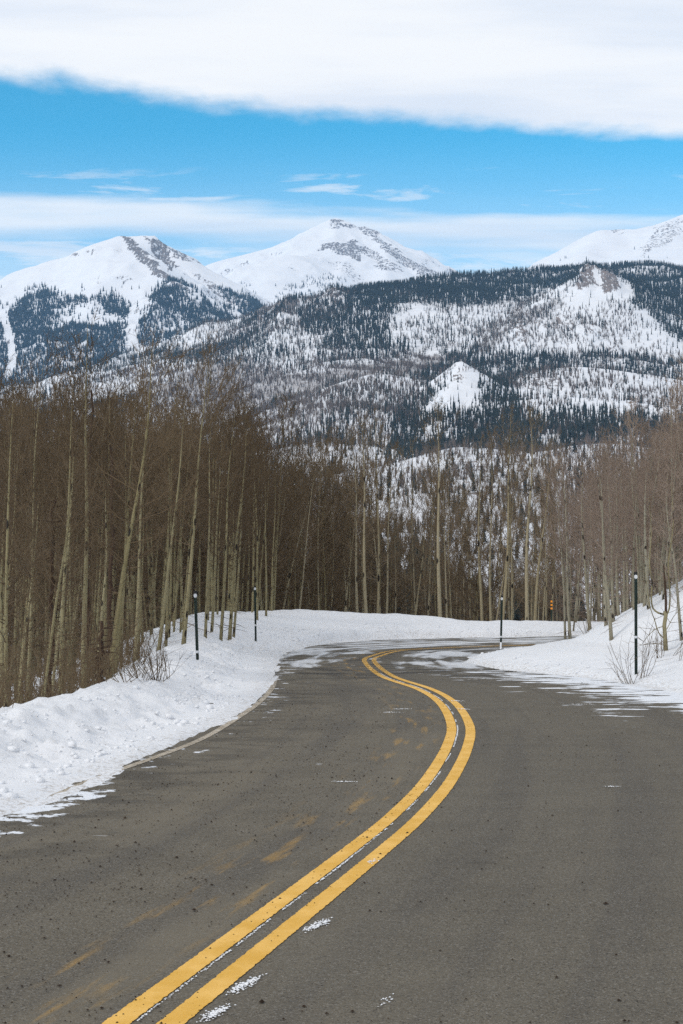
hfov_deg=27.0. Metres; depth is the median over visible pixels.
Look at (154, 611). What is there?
aspen tree
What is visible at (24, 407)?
aspen tree
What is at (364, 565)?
aspen tree
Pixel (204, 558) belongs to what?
aspen tree
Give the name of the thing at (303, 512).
aspen tree
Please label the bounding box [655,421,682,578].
aspen tree
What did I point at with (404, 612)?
aspen tree
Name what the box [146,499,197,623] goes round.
aspen tree
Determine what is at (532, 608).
conifer
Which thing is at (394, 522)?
aspen tree
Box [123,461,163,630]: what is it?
aspen tree
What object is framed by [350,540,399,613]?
aspen tree
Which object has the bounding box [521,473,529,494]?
conifer
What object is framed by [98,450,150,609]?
aspen tree
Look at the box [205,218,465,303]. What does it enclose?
mountain
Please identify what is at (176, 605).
aspen tree
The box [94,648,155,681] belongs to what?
bare shrub
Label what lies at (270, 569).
aspen tree
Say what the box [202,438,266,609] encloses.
aspen tree
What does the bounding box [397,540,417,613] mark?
conifer
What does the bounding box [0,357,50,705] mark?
aspen tree
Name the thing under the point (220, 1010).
snow crumbs
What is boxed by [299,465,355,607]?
aspen tree
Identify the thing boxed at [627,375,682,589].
aspen tree
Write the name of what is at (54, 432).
aspen tree
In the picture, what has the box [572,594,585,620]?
conifer
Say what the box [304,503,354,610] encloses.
aspen tree
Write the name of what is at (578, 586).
aspen wood
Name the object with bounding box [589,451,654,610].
aspen tree
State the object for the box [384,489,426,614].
aspen tree
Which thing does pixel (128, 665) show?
bare shrub
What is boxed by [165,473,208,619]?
aspen tree
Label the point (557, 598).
conifer
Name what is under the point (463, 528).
aspen tree
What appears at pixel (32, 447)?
aspen tree
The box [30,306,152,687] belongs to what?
aspen tree
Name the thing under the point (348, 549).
aspen tree
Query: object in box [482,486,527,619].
aspen tree
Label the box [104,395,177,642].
aspen tree
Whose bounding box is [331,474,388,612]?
aspen tree
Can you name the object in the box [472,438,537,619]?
aspen tree
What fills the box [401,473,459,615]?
aspen tree
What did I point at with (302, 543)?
aspen tree
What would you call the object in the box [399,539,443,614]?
conifer
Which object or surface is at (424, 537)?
aspen tree
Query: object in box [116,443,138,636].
aspen tree
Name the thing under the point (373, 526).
aspen tree
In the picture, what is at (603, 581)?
aspen tree
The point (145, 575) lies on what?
aspen tree
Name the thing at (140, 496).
aspen tree
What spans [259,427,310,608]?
aspen tree
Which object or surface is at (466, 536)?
aspen tree
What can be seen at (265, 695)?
road marking
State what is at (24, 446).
aspen tree
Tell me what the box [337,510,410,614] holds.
aspen tree
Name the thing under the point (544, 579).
aspen tree
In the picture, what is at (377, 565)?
aspen tree
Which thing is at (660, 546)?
aspen tree
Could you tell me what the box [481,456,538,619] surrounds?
aspen tree
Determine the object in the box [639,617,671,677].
bare shrub
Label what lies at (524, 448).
aspen tree
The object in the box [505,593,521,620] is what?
conifer
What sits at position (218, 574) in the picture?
aspen tree
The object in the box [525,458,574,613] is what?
aspen tree
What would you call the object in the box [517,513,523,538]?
conifer
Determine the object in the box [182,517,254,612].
aspen tree
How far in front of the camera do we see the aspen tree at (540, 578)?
105.78 m
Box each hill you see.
[0,263,682,451]
[42,444,682,669]
[149,361,682,477]
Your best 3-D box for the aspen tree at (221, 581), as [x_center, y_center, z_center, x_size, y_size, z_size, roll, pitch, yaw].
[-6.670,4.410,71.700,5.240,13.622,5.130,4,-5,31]
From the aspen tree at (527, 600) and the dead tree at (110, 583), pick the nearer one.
the dead tree at (110, 583)
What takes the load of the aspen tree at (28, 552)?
on the snow ground
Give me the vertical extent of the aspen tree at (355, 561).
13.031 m
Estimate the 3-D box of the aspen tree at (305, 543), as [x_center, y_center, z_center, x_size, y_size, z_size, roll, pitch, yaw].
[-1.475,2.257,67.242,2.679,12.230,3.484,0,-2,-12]
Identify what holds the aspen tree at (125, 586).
on the snow ground
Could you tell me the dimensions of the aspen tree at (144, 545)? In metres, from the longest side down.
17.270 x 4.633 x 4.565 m
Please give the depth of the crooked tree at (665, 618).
30.44 m
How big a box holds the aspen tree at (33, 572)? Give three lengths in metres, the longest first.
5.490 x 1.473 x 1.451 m
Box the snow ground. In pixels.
[0,580,682,816]
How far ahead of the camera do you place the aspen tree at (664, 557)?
36.96 m
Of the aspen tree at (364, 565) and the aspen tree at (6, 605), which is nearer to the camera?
the aspen tree at (6, 605)
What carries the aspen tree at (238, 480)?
on the snow ground
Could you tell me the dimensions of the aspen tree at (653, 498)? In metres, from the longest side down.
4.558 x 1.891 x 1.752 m
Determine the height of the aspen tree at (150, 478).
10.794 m
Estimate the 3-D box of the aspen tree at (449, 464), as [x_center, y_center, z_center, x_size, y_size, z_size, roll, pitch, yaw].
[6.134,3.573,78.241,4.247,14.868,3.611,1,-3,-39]
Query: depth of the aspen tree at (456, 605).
83.10 m
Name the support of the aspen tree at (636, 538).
on the snow ground
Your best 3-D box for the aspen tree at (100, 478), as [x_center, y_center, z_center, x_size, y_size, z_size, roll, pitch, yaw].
[-6.617,0.845,38.013,2.946,8.532,3.040,-1,-2,18]
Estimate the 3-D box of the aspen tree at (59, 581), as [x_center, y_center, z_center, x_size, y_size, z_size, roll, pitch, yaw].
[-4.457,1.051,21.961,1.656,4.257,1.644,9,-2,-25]
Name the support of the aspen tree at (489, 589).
on the snow ground
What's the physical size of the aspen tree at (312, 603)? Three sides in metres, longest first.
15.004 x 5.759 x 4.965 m
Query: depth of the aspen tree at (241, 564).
63.63 m
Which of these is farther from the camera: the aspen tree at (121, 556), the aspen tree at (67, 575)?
the aspen tree at (121, 556)
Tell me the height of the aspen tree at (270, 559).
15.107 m
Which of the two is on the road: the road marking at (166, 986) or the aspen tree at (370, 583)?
the road marking at (166, 986)
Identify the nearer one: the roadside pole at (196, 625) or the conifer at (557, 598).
the roadside pole at (196, 625)
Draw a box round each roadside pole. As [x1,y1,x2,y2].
[194,591,198,659]
[254,586,256,640]
[500,595,502,649]
[634,572,637,673]
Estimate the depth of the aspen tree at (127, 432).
74.16 m
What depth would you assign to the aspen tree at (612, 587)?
34.96 m
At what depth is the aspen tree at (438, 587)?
66.05 m
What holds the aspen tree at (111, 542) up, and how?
on the snow ground
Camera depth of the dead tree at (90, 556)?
31.97 m
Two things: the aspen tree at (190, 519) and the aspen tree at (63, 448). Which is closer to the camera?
the aspen tree at (63, 448)
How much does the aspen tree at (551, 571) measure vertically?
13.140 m
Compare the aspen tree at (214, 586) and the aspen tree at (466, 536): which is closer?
the aspen tree at (214, 586)
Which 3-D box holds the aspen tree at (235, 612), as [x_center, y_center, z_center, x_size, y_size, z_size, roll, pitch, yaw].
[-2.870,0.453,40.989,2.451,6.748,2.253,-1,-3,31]
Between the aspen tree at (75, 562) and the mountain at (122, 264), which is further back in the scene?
the mountain at (122, 264)
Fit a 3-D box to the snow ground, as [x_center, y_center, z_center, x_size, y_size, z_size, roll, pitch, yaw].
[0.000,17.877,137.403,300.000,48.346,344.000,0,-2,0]
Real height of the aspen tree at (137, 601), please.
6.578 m
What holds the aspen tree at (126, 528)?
on the snow ground
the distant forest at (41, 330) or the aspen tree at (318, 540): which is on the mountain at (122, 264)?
the distant forest at (41, 330)
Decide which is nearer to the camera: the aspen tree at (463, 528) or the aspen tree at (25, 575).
the aspen tree at (25, 575)
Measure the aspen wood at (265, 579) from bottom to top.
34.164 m
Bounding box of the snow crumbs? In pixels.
[137,674,617,1021]
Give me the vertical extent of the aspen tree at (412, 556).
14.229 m
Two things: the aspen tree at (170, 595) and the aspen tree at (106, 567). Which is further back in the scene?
the aspen tree at (170, 595)
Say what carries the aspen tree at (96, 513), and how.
on the snow ground
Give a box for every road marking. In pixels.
[49,675,278,795]
[102,645,505,1023]
[156,645,520,1023]
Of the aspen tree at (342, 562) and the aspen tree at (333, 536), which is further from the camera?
the aspen tree at (342, 562)
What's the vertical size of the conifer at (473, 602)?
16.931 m
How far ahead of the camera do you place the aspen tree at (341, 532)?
72.89 m
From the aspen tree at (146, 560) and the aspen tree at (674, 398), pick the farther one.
the aspen tree at (146, 560)
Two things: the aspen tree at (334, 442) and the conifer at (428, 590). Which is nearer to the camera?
the aspen tree at (334, 442)
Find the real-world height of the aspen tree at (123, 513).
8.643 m
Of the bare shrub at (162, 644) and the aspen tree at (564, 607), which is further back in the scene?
the aspen tree at (564, 607)
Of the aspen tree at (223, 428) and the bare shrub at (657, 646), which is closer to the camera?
the bare shrub at (657, 646)
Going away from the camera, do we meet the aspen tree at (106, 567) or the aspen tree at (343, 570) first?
the aspen tree at (106, 567)
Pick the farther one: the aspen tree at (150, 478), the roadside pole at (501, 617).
the aspen tree at (150, 478)
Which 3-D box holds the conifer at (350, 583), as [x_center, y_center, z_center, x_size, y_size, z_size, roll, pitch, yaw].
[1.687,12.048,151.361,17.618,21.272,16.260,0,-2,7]
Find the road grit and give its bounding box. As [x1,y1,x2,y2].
[0,669,681,1023]
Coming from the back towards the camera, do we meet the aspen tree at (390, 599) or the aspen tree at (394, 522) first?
the aspen tree at (390, 599)
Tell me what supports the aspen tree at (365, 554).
on the snow ground
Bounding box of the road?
[0,635,682,1023]
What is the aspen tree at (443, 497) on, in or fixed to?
on the snow ground
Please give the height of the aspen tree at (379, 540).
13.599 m
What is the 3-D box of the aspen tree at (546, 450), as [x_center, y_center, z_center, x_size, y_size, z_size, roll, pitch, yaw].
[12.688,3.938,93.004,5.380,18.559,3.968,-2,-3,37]
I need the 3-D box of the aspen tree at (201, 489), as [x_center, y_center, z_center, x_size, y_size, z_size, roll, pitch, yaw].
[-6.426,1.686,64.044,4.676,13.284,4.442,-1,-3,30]
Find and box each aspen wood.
[0,350,592,702]
[528,410,682,630]
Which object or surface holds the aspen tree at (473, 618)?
on the snow ground
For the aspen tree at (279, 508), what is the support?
on the snow ground
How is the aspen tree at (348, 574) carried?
on the snow ground
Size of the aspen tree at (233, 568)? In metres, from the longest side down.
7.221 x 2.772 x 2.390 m
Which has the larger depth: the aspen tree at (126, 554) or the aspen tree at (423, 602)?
the aspen tree at (423, 602)
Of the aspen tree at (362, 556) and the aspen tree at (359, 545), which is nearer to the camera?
the aspen tree at (359, 545)
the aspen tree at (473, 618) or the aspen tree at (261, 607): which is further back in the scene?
the aspen tree at (473, 618)
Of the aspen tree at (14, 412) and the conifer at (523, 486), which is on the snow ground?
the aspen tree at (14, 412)
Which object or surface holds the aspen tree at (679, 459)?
on the snow ground
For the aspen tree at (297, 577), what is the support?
on the snow ground
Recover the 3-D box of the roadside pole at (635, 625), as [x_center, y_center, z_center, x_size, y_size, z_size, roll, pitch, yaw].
[5.762,2.236,27.837,0.069,2.125,0.047,0,-2,0]
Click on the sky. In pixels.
(482, 135)
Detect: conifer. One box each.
[334,527,381,611]
[367,534,399,611]
[368,534,410,612]
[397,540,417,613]
[398,552,453,616]
[399,535,457,616]
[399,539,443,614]
[436,554,466,619]
[466,575,483,620]
[501,460,504,477]
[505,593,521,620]
[512,534,521,558]
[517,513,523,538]
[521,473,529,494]
[521,590,540,620]
[540,580,561,620]
[547,579,563,617]
[570,437,576,452]
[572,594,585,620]
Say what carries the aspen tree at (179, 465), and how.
on the snow ground
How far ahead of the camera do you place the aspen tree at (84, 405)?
70.52 m
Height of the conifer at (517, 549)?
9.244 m
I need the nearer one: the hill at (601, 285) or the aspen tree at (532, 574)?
the aspen tree at (532, 574)
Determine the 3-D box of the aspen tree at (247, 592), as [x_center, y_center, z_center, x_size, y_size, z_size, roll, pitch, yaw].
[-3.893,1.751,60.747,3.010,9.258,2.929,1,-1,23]
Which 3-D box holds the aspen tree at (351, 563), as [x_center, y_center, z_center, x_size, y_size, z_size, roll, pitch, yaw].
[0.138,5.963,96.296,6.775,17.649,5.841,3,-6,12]
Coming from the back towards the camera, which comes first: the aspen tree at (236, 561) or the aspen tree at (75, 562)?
the aspen tree at (236, 561)
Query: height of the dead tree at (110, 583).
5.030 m
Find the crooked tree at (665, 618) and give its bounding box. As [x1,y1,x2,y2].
[628,481,682,650]
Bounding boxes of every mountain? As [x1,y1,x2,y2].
[0,236,271,393]
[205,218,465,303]
[529,215,682,270]
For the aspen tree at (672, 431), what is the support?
on the snow ground
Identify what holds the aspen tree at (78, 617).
on the snow ground
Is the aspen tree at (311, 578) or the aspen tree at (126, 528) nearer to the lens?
the aspen tree at (126, 528)
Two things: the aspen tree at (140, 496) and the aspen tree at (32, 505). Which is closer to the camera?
the aspen tree at (32, 505)
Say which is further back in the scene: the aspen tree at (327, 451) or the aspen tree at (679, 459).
the aspen tree at (327, 451)
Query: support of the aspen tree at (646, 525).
on the snow ground
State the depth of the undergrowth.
23.02 m
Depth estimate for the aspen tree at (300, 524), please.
91.64 m
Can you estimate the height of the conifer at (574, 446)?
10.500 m
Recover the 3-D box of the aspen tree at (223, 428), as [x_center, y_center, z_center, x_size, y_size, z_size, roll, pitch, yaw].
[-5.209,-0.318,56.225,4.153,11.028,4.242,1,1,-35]
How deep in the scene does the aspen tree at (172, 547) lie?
62.01 m
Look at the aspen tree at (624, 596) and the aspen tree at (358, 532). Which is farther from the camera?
the aspen tree at (358, 532)
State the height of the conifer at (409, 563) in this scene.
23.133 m
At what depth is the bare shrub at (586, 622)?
35.89 m
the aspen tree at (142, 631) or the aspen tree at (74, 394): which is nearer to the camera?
the aspen tree at (74, 394)
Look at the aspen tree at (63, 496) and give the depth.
43.62 m
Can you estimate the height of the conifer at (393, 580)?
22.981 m
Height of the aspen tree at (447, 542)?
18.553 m
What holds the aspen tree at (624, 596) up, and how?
on the snow ground
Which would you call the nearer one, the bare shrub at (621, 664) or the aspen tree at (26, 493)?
the bare shrub at (621, 664)
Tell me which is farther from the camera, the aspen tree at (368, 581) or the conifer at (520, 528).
the conifer at (520, 528)
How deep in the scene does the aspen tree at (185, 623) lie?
34.05 m
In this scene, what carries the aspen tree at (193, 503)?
on the snow ground
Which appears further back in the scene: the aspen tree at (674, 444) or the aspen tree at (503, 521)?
the aspen tree at (503, 521)
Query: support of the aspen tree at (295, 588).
on the snow ground
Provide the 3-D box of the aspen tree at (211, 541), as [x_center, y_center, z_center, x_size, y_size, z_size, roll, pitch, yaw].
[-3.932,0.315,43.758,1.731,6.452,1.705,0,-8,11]
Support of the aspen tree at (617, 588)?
on the snow ground
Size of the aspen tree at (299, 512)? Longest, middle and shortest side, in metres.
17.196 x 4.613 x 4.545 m
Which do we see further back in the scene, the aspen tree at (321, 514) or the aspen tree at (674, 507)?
the aspen tree at (321, 514)
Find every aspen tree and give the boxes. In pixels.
[0,331,101,701]
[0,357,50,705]
[0,369,64,706]
[0,376,56,645]
[0,386,48,508]
[0,390,54,670]
[0,392,60,692]
[0,421,60,693]
[0,438,104,701]
[0,450,68,702]
[0,460,66,686]
[1,364,126,663]
[1,377,47,610]
[1,387,62,681]
[4,418,121,691]
[7,389,119,690]
[11,367,109,694]
[12,445,116,698]
[25,402,117,689]
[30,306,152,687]
[30,389,136,687]
[37,428,109,674]
[42,361,116,656]
[42,415,104,638]
[44,424,101,667]
[56,441,110,672]
[58,315,208,679]
[74,433,136,621]
[74,481,154,680]
[75,391,134,624]
[77,409,128,662]
[79,400,135,657]
[93,385,194,673]
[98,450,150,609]
[99,417,173,628]
[99,436,152,624]
[100,481,156,630]
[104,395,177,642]
[106,371,176,660]
[108,392,165,629]
[114,394,163,621]
[114,431,163,627]
[114,438,159,623]
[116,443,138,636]
[117,470,172,622]
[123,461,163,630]
[124,439,198,631]
[135,426,188,608]
[136,387,212,650]
[136,418,182,620]
[143,406,185,627]
[145,420,193,637]
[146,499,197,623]
[148,389,204,611]
[149,321,272,594]
[149,337,267,644]
[150,420,194,603]
[152,435,200,623]
[156,397,237,614]
[158,406,225,631]
[159,457,222,614]
[164,404,229,613]
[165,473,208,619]
[172,427,214,595]
[173,452,225,612]
[181,368,271,596]
[181,398,232,637]
[182,516,254,612]
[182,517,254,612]
[183,450,222,609]
[187,382,282,640]
[187,421,240,619]
[192,400,282,639]
[192,405,257,631]
[196,446,245,614]
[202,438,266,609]
[206,416,278,637]
[210,427,259,610]
[211,403,267,609]
[213,408,301,609]
[213,485,267,608]
[216,483,314,611]
[219,444,307,610]
[227,407,290,610]
[236,455,285,611]
[241,387,334,609]
[242,419,297,595]
[250,471,303,610]
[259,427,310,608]
[259,449,311,608]
[260,523,308,609]
[262,422,340,609]
[268,440,339,608]
[269,457,328,605]
[269,464,338,609]
[269,472,340,609]
[272,437,343,607]
[276,452,331,609]
[276,455,339,609]
[277,502,339,609]
[279,510,317,609]
[280,430,372,610]
[281,468,321,605]
[282,499,354,610]
[285,428,354,609]
[287,435,335,608]
[290,458,367,610]
[295,462,360,610]
[296,419,392,611]
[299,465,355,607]
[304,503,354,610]
[306,454,351,601]
[307,488,385,611]
[307,494,357,603]
[307,509,370,610]
[308,479,396,611]
[313,496,374,599]
[314,456,374,611]
[319,472,380,611]
[321,423,387,612]
[325,469,379,611]
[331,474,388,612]
[332,486,374,597]
[333,408,398,612]
[337,481,394,612]
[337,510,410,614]
[339,489,382,606]
[342,519,403,613]
[349,444,403,613]
[349,453,407,613]
[350,406,415,613]
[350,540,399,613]
[357,519,395,613]
[362,430,424,613]
[362,483,431,612]
[366,498,417,613]
[380,434,440,614]
[381,508,425,613]
[382,456,473,618]
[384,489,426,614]
[384,536,434,614]
[392,447,464,615]
[394,481,450,615]
[399,507,445,614]
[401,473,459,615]
[409,478,499,617]
[410,394,473,616]
[413,509,456,616]
[416,461,476,618]
[421,550,475,619]
[424,448,487,618]
[427,482,518,620]
[439,472,497,619]
[440,466,522,620]
[441,502,476,618]
[447,483,497,613]
[451,432,507,620]
[458,426,522,620]
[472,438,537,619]
[478,402,540,619]
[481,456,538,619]
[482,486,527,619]
[487,492,535,620]
[488,440,541,619]
[491,398,561,619]
[502,431,566,604]
[512,487,554,620]
[517,503,560,620]
[518,468,567,620]
[522,437,565,620]
[522,513,573,620]
[525,436,594,638]
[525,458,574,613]
[528,484,570,620]
[532,450,594,638]
[535,511,581,620]
[551,447,615,630]
[564,438,642,625]
[570,456,633,640]
[578,442,635,621]
[587,450,634,615]
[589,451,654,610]
[590,448,648,611]
[592,393,668,603]
[603,453,657,609]
[607,405,670,603]
[611,415,682,589]
[611,426,669,603]
[620,463,665,589]
[622,423,681,595]
[623,431,682,606]
[623,454,668,609]
[626,449,682,592]
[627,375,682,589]
[634,370,682,568]
[637,431,682,594]
[639,426,682,589]
[642,421,682,599]
[643,470,682,640]
[647,384,682,536]
[647,419,682,580]
[648,421,682,587]
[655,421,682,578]
[656,402,682,550]
[658,315,682,519]
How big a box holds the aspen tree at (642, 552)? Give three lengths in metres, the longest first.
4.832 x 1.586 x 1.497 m
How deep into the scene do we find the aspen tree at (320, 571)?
81.15 m
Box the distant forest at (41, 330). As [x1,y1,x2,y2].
[0,247,648,394]
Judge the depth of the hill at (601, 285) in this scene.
2052.97 m
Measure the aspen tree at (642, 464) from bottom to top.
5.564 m
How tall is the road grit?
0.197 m
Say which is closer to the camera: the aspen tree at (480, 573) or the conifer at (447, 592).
the aspen tree at (480, 573)
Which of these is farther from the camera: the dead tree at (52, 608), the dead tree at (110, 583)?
the dead tree at (110, 583)
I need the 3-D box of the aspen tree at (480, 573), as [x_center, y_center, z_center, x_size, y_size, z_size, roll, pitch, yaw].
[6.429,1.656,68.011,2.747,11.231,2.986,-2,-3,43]
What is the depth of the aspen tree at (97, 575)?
40.53 m
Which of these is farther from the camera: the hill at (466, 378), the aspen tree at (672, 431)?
the hill at (466, 378)
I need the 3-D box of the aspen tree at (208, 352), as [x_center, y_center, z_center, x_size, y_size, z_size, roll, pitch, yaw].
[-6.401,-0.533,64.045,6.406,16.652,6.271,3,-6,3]
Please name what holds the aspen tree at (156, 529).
on the snow ground
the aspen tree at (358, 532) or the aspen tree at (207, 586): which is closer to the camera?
the aspen tree at (207, 586)
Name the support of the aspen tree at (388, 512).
on the snow ground
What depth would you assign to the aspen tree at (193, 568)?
61.48 m
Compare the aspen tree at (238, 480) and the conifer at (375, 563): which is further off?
the conifer at (375, 563)
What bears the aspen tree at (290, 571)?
on the snow ground
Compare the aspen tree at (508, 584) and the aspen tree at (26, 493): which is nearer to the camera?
the aspen tree at (26, 493)
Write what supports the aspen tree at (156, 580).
on the snow ground
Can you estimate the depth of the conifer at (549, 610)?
153.52 m
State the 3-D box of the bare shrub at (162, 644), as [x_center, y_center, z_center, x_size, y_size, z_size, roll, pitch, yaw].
[-2.911,2.344,23.701,0.421,0.942,0.314,-1,-2,21]
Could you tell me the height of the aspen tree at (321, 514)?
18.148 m
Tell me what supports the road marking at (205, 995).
on the road
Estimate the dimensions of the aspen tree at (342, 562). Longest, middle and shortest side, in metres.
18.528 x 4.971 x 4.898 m
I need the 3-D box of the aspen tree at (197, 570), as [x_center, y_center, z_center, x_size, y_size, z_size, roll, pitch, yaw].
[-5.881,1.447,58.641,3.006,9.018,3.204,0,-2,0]
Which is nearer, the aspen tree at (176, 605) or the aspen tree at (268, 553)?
the aspen tree at (176, 605)
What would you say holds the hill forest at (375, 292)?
on the hill at (601, 285)
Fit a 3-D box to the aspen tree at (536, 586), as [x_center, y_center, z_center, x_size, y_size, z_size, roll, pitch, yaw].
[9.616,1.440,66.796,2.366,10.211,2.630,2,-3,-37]
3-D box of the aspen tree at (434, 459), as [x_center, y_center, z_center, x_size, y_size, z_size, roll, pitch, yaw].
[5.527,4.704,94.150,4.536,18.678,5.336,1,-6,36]
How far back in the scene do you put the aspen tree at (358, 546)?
102.88 m
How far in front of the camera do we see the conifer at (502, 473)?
689.87 m
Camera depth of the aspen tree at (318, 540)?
70.06 m
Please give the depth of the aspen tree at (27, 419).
55.98 m
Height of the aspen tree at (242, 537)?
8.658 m
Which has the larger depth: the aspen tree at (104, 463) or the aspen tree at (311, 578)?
the aspen tree at (311, 578)
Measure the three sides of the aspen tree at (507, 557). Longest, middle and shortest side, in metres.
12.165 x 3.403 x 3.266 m
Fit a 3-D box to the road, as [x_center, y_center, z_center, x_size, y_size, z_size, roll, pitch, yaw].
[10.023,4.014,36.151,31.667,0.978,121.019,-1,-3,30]
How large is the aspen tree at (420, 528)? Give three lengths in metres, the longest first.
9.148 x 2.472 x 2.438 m
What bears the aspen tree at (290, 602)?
on the snow ground
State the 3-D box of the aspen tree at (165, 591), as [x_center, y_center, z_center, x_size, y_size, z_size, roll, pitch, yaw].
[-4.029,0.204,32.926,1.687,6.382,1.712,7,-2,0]
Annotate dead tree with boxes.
[27,498,76,697]
[69,390,108,657]
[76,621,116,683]
[96,445,135,657]
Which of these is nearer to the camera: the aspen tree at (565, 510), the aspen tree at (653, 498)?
the aspen tree at (653, 498)
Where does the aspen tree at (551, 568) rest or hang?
on the snow ground
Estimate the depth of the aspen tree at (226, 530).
37.97 m
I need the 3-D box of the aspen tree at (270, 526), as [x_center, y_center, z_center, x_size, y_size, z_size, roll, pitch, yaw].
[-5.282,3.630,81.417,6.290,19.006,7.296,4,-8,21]
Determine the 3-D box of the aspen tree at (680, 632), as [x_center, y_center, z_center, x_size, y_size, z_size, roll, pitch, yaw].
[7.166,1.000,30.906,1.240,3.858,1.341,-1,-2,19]
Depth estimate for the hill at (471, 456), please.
652.99 m
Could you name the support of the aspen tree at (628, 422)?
on the snow ground
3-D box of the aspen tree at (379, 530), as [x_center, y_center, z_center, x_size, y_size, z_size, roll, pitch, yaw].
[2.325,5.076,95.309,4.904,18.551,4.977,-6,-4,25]
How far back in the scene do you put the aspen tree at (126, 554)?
25.98 m
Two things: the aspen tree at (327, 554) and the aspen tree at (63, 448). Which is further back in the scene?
the aspen tree at (327, 554)
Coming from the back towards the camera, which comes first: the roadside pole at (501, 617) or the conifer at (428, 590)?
the conifer at (428, 590)
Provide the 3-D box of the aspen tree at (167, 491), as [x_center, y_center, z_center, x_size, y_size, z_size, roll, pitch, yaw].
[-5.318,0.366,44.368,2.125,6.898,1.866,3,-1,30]
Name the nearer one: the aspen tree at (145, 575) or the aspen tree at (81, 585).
the aspen tree at (81, 585)
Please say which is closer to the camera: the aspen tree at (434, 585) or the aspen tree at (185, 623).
the aspen tree at (185, 623)
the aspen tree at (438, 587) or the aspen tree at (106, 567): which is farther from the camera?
the aspen tree at (438, 587)
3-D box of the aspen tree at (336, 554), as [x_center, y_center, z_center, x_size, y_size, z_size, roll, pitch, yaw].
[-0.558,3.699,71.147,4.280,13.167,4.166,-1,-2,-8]
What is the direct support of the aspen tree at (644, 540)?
on the snow ground
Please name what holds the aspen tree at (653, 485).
on the snow ground
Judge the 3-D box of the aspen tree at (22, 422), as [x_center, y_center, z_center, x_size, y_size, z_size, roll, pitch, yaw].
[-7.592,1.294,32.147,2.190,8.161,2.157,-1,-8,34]
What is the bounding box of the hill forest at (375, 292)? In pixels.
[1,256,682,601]
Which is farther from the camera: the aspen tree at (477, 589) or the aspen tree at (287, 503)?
the aspen tree at (477, 589)
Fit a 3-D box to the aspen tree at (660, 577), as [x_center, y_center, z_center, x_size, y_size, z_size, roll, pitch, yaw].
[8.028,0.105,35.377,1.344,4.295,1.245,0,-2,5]
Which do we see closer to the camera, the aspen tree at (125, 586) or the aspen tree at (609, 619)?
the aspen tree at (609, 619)
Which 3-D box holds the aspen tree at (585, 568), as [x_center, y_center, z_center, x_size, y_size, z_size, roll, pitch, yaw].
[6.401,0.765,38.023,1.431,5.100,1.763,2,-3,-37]
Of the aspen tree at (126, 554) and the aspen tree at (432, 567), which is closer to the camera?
the aspen tree at (126, 554)
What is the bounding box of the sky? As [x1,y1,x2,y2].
[0,0,682,279]
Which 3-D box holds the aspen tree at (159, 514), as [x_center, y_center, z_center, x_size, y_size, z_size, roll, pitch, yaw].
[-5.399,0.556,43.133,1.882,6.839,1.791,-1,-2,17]
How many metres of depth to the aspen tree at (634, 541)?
35.47 m
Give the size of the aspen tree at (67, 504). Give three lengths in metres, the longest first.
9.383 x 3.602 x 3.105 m
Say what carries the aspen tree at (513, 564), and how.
on the snow ground
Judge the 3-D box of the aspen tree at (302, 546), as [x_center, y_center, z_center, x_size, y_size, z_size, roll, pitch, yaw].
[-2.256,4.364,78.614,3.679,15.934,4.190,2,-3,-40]
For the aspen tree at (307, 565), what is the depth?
68.99 m
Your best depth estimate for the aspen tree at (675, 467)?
34.32 m
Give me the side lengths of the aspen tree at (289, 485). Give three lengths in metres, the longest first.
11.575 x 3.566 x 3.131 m
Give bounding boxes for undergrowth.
[0,550,227,707]
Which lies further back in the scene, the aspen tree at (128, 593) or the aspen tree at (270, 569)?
the aspen tree at (270, 569)
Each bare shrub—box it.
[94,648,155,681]
[101,635,177,679]
[114,632,184,681]
[158,626,178,677]
[569,606,598,633]
[606,638,654,683]
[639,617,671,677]
[643,622,682,657]
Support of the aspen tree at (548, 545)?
on the snow ground
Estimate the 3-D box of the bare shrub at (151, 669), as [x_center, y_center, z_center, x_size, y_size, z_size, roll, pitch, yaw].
[-3.133,2.313,22.968,1.206,0.873,0.792,-2,-3,40]
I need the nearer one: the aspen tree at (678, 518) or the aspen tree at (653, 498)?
the aspen tree at (653, 498)
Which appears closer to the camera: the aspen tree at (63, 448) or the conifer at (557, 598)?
the aspen tree at (63, 448)
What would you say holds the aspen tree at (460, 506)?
on the snow ground
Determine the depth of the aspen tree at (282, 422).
65.02 m
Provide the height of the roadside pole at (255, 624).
1.816 m

